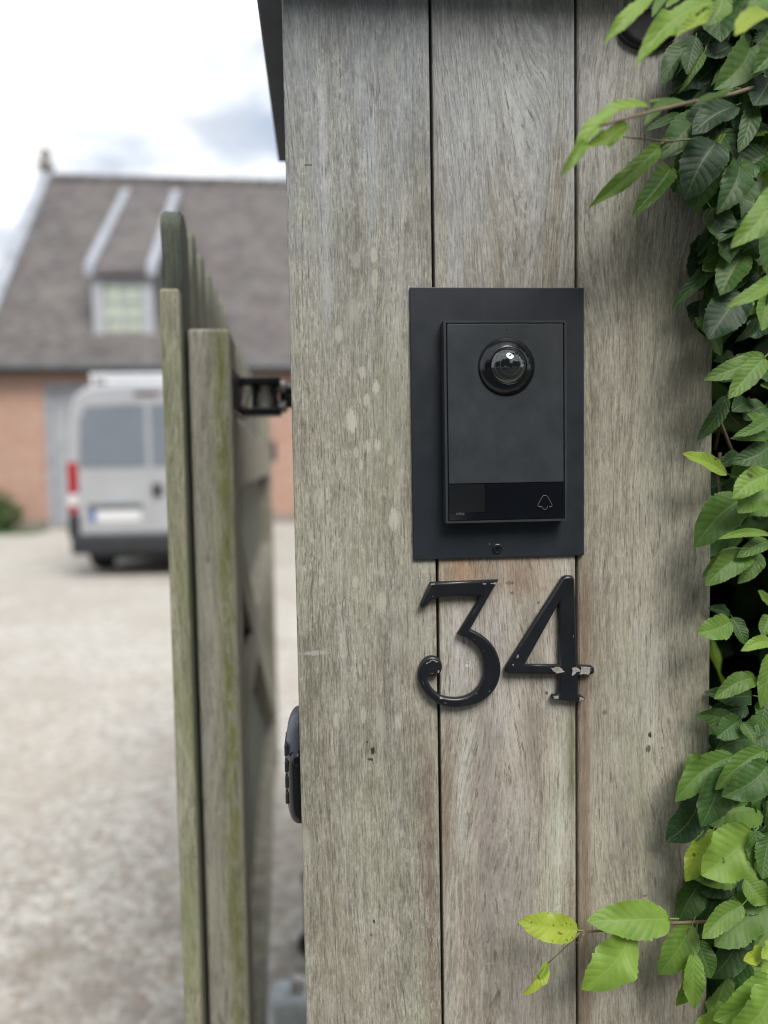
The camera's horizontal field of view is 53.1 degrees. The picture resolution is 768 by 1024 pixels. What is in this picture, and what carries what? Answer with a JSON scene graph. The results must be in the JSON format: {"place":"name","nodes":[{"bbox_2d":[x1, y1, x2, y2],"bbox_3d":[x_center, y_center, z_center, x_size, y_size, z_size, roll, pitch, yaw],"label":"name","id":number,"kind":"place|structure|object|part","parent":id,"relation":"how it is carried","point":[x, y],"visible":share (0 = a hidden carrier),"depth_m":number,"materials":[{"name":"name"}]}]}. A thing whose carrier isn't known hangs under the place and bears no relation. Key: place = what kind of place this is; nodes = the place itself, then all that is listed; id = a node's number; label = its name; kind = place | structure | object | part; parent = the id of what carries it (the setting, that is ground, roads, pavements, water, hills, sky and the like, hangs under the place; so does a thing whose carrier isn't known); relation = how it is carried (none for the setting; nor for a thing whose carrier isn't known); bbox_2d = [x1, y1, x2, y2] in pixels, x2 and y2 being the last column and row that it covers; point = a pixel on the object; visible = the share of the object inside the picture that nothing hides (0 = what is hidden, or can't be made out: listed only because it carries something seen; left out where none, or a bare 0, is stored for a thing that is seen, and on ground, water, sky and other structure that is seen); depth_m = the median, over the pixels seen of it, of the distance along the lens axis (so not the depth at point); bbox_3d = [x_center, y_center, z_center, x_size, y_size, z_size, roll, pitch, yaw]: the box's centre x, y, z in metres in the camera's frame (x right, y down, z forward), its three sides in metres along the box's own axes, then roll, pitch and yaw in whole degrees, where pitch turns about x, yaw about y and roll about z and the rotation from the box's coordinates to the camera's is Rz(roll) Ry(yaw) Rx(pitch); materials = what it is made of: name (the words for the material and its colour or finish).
{"place":"outdoors","nodes":[
{"label":"outdoors","id":0,"kind":"place"},
{"bbox_2d":[0,0,285,264],"label":"sky","id":1,"kind":"structure","parent":0,"point":[109,87],"materials":[{"name":"white"}]},
{"bbox_2d":[0,147,293,529],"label":"brick house","id":2,"kind":"structure","parent":0,"point":[81,276],"depth_m":18.60,"materials":[{"name":"tile"}]},
{"bbox_2d":[52,389,82,526],"bbox_3d":[-5.756,-1.274,17.954,3.700,3.170,0.085,-1,4,-6],"label":"garage door","id":3,"kind":"structure","parent":2,"relation":"in","point":[63,399],"depth_m":17.71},
{"bbox_2d":[92,277,154,333],"bbox_3d":[-6.121,-4.647,18.066,1.480,1.720,0.240,-1,4,-6],"label":"dormer window","id":4,"kind":"structure","parent":2,"relation":"in","point":[124,304],"depth_m":18.08,"materials":[{"name":"white glass"}]},
{"bbox_2d":[0,523,304,1023],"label":"ground","id":5,"kind":"structure","parent":0,"point":[90,918],"depth_m":3.20,"materials":[{"name":"beige gravel"}]},
{"bbox_2d":[0,490,26,531],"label":"round bush","id":6,"kind":"object","parent":5,"relation":"on","point":[5,520],"visible":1,"depth_m":16.73,"materials":[{"name":"green plant"}]},
{"bbox_2d":[0,529,49,534],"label":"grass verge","id":7,"kind":"object","parent":5,"relation":"on","point":[24,532],"depth_m":16.46,"materials":[{"name":"green plant"}]},
{"bbox_2d":[67,382,275,567],"bbox_3d":[-3.077,-0.576,12.190,2.540,2.440,5.560,-1,4,-4],"label":"parked van","id":8,"kind":"object","parent":5,"relation":"on","point":[116,476],"visible":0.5,"depth_m":9.46,"materials":[{"name":"silver metal"}]},
{"bbox_3d":[-3.340,-0.588,9.485,0.845,1.650,0.050,-1,4,-4],"label":"rear door","id":9,"kind":"part","parent":8,"relation":"part of","materials":[{"name":"silver metal"}]},
{"bbox_2d":[90,373,162,385],"bbox_3d":[-3.034,-1.734,11.164,1.500,0.218,3.000,-1,4,-4],"label":"roof rack","id":10,"kind":"object","parent":8,"relation":"on","point":[101,377],"visible":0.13,"depth_m":9.67,"materials":[{"name":"white metal"}]},
{"bbox_3d":[-2.459,-0.607,9.544,0.845,1.650,0.050,-1,4,-4],"label":"rear door","id":11,"kind":"part","parent":8,"relation":"part of","materials":[{"name":"silver metal"}]},
{"bbox_2d":[257,0,711,1023],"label":"timber pillar","id":12,"kind":"structure","parent":5,"relation":"on","point":[429,144],"depth_m":0.65,"materials":[{"name":"brown wood"}]},
{"bbox_2d":[159,211,278,1023],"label":"picket gate","id":13,"kind":"structure","parent":12,"relation":"attached to","point":[218,463],"depth_m":0.93,"materials":[{"name":"brown wood"}]},
{"bbox_2d":[232,368,291,419],"bbox_3d":[-0.050,-0.159,1.052,0.306,0.100,0.220,-1,4,-5],"label":"gate hinge","id":14,"kind":"object","parent":12,"relation":"attached to","point":[268,393],"visible":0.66,"depth_m":1.04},
{"bbox_2d":[284,705,301,822],"bbox_3d":[-0.082,0.226,0.696,0.014,0.098,0.062,-1,4,-5],"label":"gate photocell","id":15,"kind":"object","parent":12,"relation":"attached to","point":[292,769],"visible":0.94,"depth_m":0.67,"materials":[{"name":"black plastic"}]},
{"bbox_2d":[298,873,304,955],"bbox_3d":[-0.188,1.107,2.158,0.110,0.230,0.110,-1,4,-5],"label":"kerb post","id":16,"kind":"object","parent":12,"relation":"attached to","point":[301,943],"visible":0.1,"depth_m":2.14,"materials":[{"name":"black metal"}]},
{"bbox_2d":[417,579,500,706],"bbox_3d":[0.063,0.112,0.651,0.071,0.108,0.008,-1,4,-5],"label":"house number three","id":17,"kind":"object","parent":12,"relation":"attached to","point":[430,665],"visible":1,"depth_m":0.65,"materials":[{"name":"black paint"}]},
{"bbox_2d":[409,287,583,559],"bbox_3d":[0.097,-0.073,0.632,0.147,0.225,0.030,-1,4,-5],"label":"video intercom","id":18,"kind":"object","parent":12,"relation":"attached to","point":[497,406],"visible":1,"depth_m":0.64,"materials":[{"name":"black metal"}]},
{"bbox_2d":[504,575,593,700],"bbox_3d":[0.141,0.109,0.658,0.078,0.110,0.008,-1,4,-5],"label":"house number four","id":19,"kind":"object","parent":12,"relation":"attached to","point":[567,669],"visible":1,"depth_m":0.66,"materials":[{"name":"black paint"}]},
{"bbox_2d":[618,9,675,50],"bbox_3d":[0.218,-0.398,0.635,0.050,0.031,0.005,-1,4,-5],"label":"oval plaque","id":20,"kind":"object","parent":12,"relation":"attached to","point":[632,34],"visible":0.43,"depth_m":0.63,"materials":[{"name":"black metal"}]},
{"bbox_2d":[518,0,767,1023],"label":"hornbeam hedge","id":21,"kind":"object","parent":5,"relation":"on","point":[714,138],"visible":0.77,"depth_m":0.63,"materials":[{"name":"green plant"}]},
{"bbox_2d":[268,974,306,1023],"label":"gate stop","id":22,"kind":"object","parent":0,"point":[287,1002],"visible":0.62,"depth_m":1.85,"materials":[{"name":"concrete"}]}
]}

